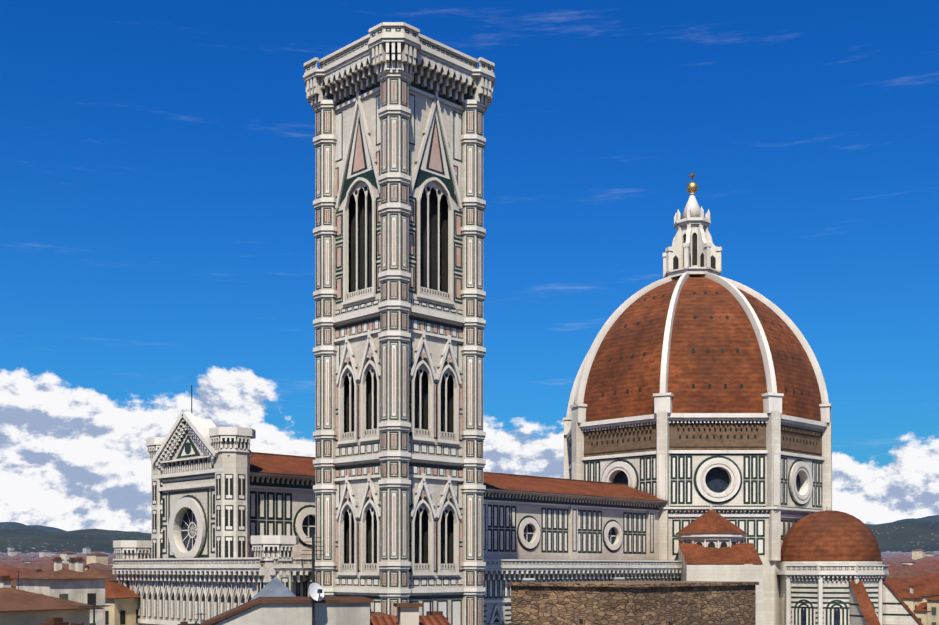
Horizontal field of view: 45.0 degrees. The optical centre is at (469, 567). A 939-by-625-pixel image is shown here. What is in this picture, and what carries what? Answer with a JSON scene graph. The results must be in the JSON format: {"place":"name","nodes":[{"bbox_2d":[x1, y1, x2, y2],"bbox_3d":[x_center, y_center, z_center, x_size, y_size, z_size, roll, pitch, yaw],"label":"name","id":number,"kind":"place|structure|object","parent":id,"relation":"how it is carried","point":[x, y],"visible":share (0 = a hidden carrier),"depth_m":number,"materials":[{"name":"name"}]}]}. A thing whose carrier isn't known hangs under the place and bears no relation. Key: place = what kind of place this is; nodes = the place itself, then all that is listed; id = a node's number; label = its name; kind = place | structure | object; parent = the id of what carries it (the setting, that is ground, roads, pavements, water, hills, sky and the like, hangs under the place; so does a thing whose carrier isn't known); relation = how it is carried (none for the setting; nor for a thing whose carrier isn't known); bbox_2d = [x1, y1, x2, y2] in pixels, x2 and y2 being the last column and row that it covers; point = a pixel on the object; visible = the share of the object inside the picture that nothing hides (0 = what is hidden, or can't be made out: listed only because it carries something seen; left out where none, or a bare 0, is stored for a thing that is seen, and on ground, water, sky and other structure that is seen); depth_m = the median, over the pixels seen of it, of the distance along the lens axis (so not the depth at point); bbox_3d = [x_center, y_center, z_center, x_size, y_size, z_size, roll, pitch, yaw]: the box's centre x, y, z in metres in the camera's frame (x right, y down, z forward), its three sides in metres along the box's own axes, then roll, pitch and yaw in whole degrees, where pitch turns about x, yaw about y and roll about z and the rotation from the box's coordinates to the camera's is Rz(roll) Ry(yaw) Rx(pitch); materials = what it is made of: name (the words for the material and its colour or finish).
{"place":"outdoors","nodes":[
{"label":"outdoors","id":0,"kind":"place"},
{"bbox_2d":[112,385,691,624],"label":"cathedral nave","id":1,"kind":"structure","parent":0,"point":[232,520],"depth_m":153.10,"materials":[{"name":"white stone"}]},
{"bbox_2d":[0,515,938,553],"bbox_3d":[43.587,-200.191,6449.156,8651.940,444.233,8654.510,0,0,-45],"label":"hills","id":2,"kind":"structure","parent":0,"point":[906,535],"depth_m":2914.09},
{"bbox_2d":[0,0,938,532],"label":"sky","id":3,"kind":"structure","parent":0,"point":[157,157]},
{"bbox_2d":[563,392,831,624],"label":"dome drum","id":4,"kind":"object","parent":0,"point":[763,480],"visible":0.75,"depth_m":211.25,"materials":[{"name":"white stone"}]},
{"bbox_2d":[566,267,828,427],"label":"dome","id":5,"kind":"structure","parent":4,"relation":"on","point":[700,340],"depth_m":217.72,"materials":[{"name":"brown tile"}]},
{"bbox_2d":[663,192,721,276],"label":"lantern","id":6,"kind":"object","parent":5,"relation":"on","point":[693,245],"visible":0.88,"depth_m":233.11,"materials":[{"name":"white stone"}]},
{"bbox_2d":[687,171,697,192],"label":"ball and cross","id":7,"kind":"object","parent":6,"relation":"on","point":[692,186],"visible":0.9,"depth_m":234.81,"materials":[{"name":"gold metal"}]},
{"bbox_2d":[675,505,762,624],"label":"exedra","id":8,"kind":"object","parent":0,"point":[713,546],"visible":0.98,"depth_m":196.69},
{"bbox_2d":[776,506,922,624],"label":"apse","id":9,"kind":"structure","parent":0,"point":[833,570],"depth_m":204.54,"materials":[{"name":"white stone"}]},
{"label":"ground","id":10,"kind":"structure","parent":0,"visible":0},
{"bbox_2d":[0,534,758,624],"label":"buildings","id":11,"kind":"structure","parent":10,"relation":"on","point":[75,593],"depth_m":48.50,"materials":[{"name":"stone"}]},
{"bbox_2d":[303,22,494,624],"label":"campanile","id":12,"kind":"structure","parent":10,"relation":"on","point":[399,292],"depth_m":134.73,"materials":[{"name":"white stone"}]},
{"bbox_2d":[0,547,938,624],"bbox_3d":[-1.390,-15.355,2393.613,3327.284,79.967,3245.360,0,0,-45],"label":"city","id":13,"kind":"object","parent":10,"relation":"on","point":[913,579],"visible":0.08,"depth_m":544.47,"materials":[{"name":"paint"}]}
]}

